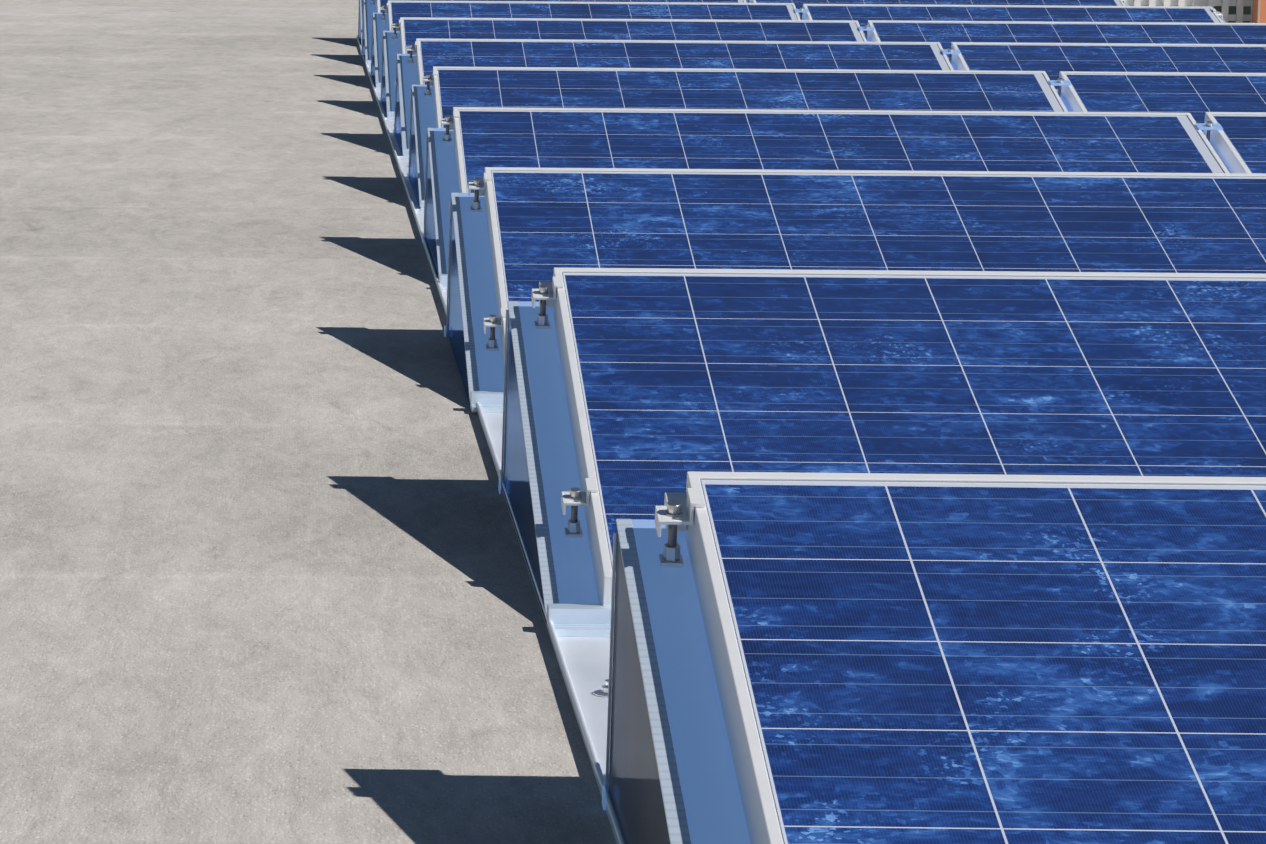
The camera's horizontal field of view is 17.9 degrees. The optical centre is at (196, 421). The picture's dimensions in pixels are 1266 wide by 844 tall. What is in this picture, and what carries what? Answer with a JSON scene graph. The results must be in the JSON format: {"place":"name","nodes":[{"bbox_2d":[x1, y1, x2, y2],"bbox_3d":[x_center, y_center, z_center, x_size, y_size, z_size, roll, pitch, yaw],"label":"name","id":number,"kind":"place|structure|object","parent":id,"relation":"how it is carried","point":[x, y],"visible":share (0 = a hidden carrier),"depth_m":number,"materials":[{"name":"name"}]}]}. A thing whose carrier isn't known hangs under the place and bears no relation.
{"place":"outdoors","nodes":[
{"label":"outdoors","id":0,"kind":"place"},
{"bbox_2d":[0,0,615,843],"bbox_3d":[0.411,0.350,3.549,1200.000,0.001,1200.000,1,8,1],"label":"roof","id":1,"kind":"structure","parent":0,"point":[264,576],"depth_m":5.47,"materials":[{"name":"grey concrete"}]},
{"bbox_2d":[356,36,625,843],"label":"base rail","id":2,"kind":"object","parent":1,"relation":"on","point":[583,662],"visible":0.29,"depth_m":4.22,"materials":[{"name":"silver metal"}]},
{"bbox_2d":[357,0,368,45],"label":"support","id":3,"kind":"object","parent":2,"relation":"on","point":[359,35],"visible":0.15,"depth_m":19.38,"materials":[{"name":"silver metal"}]},
{"bbox_2d":[362,0,378,66],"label":"support","id":4,"kind":"object","parent":2,"relation":"on","point":[369,8],"visible":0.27,"depth_m":17.57,"materials":[{"name":"silver metal"}]},
{"bbox_2d":[371,3,390,89],"bbox_3d":[0.748,-1.481,15.613,0.118,0.299,1.047,1,8,1],"label":"support","id":5,"kind":"object","parent":2,"relation":"on","point":[380,23],"visible":0.5,"depth_m":15.85,"materials":[{"name":"silver metal"}]},
{"bbox_2d":[381,20,405,119],"bbox_3d":[0.706,-1.232,13.819,0.118,0.299,1.047,1,8,1],"label":"support","id":6,"kind":"object","parent":2,"relation":"on","point":[391,45],"visible":0.56,"depth_m":14.01,"materials":[{"name":"silver metal"}]},
{"bbox_2d":[393,41,421,158],"bbox_3d":[0.665,-0.982,12.024,0.118,0.299,1.047,1,8,1],"label":"support","id":7,"kind":"object","parent":2,"relation":"on","point":[406,71],"visible":0.48,"depth_m":12.25,"materials":[{"name":"silver metal"}]},
{"bbox_2d":[407,70,440,211],"bbox_3d":[0.615,-0.733,10.230,0.118,0.299,1.047,1,8,1],"label":"support","id":8,"kind":"object","parent":2,"relation":"on","point":[422,114],"visible":0.54,"depth_m":10.47,"materials":[{"name":"silver metal"}]},
{"bbox_2d":[422,111,467,289],"bbox_3d":[0.553,-0.483,8.437,0.118,0.299,1.047,1,8,1],"label":"support","id":9,"kind":"object","parent":2,"relation":"on","point":[440,147],"visible":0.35,"depth_m":8.63,"materials":[{"name":"silver metal"}]},
{"bbox_2d":[444,173,531,412],"bbox_3d":[0.492,-0.234,6.643,0.118,0.299,1.047,1,8,1],"label":"support","id":10,"kind":"object","parent":2,"relation":"on","point":[469,255],"visible":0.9,"depth_m":6.69,"materials":[{"name":"silver metal"}]},
{"bbox_2d":[498,277,614,636],"bbox_3d":[0.453,0.015,4.848,0.118,0.299,1.047,1,8,1],"label":"support","id":11,"kind":"object","parent":2,"relation":"on","point":[576,608],"visible":0.88,"depth_m":4.86,"materials":[{"name":"silver metal"}]},
{"bbox_2d":[602,488,753,843],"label":"support","id":12,"kind":"object","parent":2,"relation":"on","point":[672,775],"visible":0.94,"depth_m":3.30,"materials":[{"name":"silver metal"}]},
{"bbox_2d":[376,0,745,12],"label":"solar panel","id":13,"kind":"object","parent":1,"relation":"on","point":[380,3],"visible":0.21,"depth_m":17.67,"materials":[{"name":"glass"}]},
{"bbox_2d":[388,0,800,30],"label":"solar panel","id":14,"kind":"object","parent":1,"relation":"on","point":[397,9],"visible":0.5,"depth_m":15.94,"materials":[{"name":"glass"}]},
{"bbox_2d":[400,17,866,53],"bbox_3d":[1.533,-1.233,13.799,1.636,0.050,0.992,1,22,1],"label":"solar panel","id":15,"kind":"object","parent":1,"relation":"on","point":[412,29],"visible":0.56,"depth_m":14.13,"materials":[{"name":"glass"}]},
{"bbox_2d":[416,38,953,84],"bbox_3d":[1.493,-0.985,12.008,1.636,0.052,0.992,1,22,1],"label":"solar panel","id":16,"kind":"object","parent":1,"relation":"on","point":[847,55],"visible":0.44,"depth_m":12.32,"materials":[{"name":"glass"}]},
{"bbox_2d":[433,66,1067,127],"bbox_3d":[1.438,-0.736,10.214,1.636,0.050,0.992,1,22,2],"label":"solar panel","id":17,"kind":"object","parent":1,"relation":"on","point":[771,89],"visible":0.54,"depth_m":10.50,"materials":[{"name":"glass"}]},
{"bbox_2d":[453,107,1228,192],"bbox_3d":[1.376,-0.485,8.415,1.636,0.050,0.992,1,22,2],"label":"solar panel","id":18,"kind":"object","parent":1,"relation":"on","point":[1031,141],"visible":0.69,"depth_m":8.67,"materials":[{"name":"glass"}]},
{"bbox_2d":[484,167,1265,377],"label":"solar panel","id":19,"kind":"object","parent":1,"relation":"on","point":[542,223],"visible":0.54,"depth_m":6.83,"materials":[{"name":"glass"}]},
{"bbox_2d":[553,267,1265,605],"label":"solar panel","id":20,"kind":"object","parent":1,"relation":"on","point":[672,377],"visible":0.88,"depth_m":4.94,"materials":[{"name":"glass"}]},
{"bbox_2d":[749,0,1124,13],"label":"solar panel","id":21,"kind":"object","parent":1,"relation":"on","point":[798,4],"visible":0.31,"depth_m":17.64,"materials":[{"name":"glass"}]},
{"bbox_2d":[686,471,1265,843],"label":"solar panel","id":22,"kind":"object","parent":1,"relation":"on","point":[975,659],"visible":0.88,"depth_m":3.17,"materials":[{"name":"glass"}]},
{"bbox_2d":[802,4,1222,33],"bbox_3d":[3.247,-1.466,15.551,1.636,0.050,0.992,1,22,1],"label":"solar panel","id":23,"kind":"object","parent":1,"relation":"on","point":[862,14],"visible":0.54,"depth_m":15.90,"materials":[{"name":"glass"}]},
{"bbox_2d":[867,20,1265,57],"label":"solar panel","id":24,"kind":"object","parent":1,"relation":"on","point":[945,34],"visible":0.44,"depth_m":14.10,"materials":[{"name":"glass"}]},
{"bbox_2d":[951,42,1265,88],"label":"solar panel","id":25,"kind":"object","parent":1,"relation":"on","point":[1052,60],"visible":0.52,"depth_m":12.29,"materials":[{"name":"glass"}]},
{"bbox_2d":[1059,71,1265,131],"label":"solar panel","id":26,"kind":"object","parent":1,"relation":"on","point":[1196,95],"visible":0.4,"depth_m":10.48,"materials":[{"name":"glass"}]},
{"bbox_2d":[1124,0,1252,22],"bbox_3d":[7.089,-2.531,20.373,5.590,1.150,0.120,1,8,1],"label":"building","id":27,"kind":"structure","parent":1,"relation":"on","point":[1239,17],"depth_m":20.45,"materials":[{"name":"white paint"}]},
{"bbox_2d":[1203,112,1265,173],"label":"solar panel","id":28,"kind":"object","parent":1,"relation":"on","point":[1238,143],"visible":0.6,"depth_m":8.69,"materials":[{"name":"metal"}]},
{"bbox_2d":[1252,0,1265,22],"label":"brick pier","id":29,"kind":"structure","parent":1,"relation":"on","point":[1258,11],"depth_m":20.29,"materials":[{"name":"brick"}]},
{"bbox_2d":[1214,6,1250,22],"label":"windows","id":30,"kind":"structure","parent":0,"point":[1246,10],"depth_m":20.79,"materials":[{"name":"black glass"}]},
{"bbox_3d":[2.284,-0.699,11.104,0.132,0.018,17.448,1,8,1],"label":"base rail","id":31,"kind":"object","parent":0,"visible":0},
{"bbox_2d":[794,7,808,19],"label":"support","id":32,"kind":"object","parent":31,"relation":"on","point":[801,10],"visible":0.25,"depth_m":15.92,"materials":[{"name":"silver metal"}]},
{"bbox_2d":[858,25,874,41],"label":"support","id":33,"kind":"object","parent":31,"relation":"on","point":[866,28],"visible":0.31,"depth_m":14.12,"materials":[{"name":"silver metal"}]},
{"bbox_2d":[941,48,959,69],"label":"support","id":34,"kind":"object","parent":31,"relation":"on","point":[950,51],"visible":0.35,"depth_m":12.33,"materials":[{"name":"silver metal"}]},
{"bbox_2d":[1049,78,1070,111],"bbox_3d":[2.277,-0.718,10.213,0.103,0.294,0.999,1,8,1],"label":"support","id":35,"kind":"object","parent":31,"relation":"on","point":[1059,82],"visible":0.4,"depth_m":10.53,"materials":[{"name":"silver metal"}]},
{"bbox_2d":[1195,121,1222,141],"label":"support","id":36,"kind":"object","parent":31,"relation":"on","point":[1208,126],"visible":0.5,"depth_m":8.74,"materials":[{"name":"silver metal"}]},
{"bbox_3d":[3.955,-0.683,11.062,0.132,0.018,17.448,1,8,1],"label":"base rail","id":37,"kind":"object","parent":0,"visible":0},
{"bbox_2d":[1212,9,1225,22],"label":"support","id":38,"kind":"object","parent":37,"relation":"on","point":[1218,13],"visible":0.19,"depth_m":15.92,"materials":[{"name":"silver metal"}]}
]}

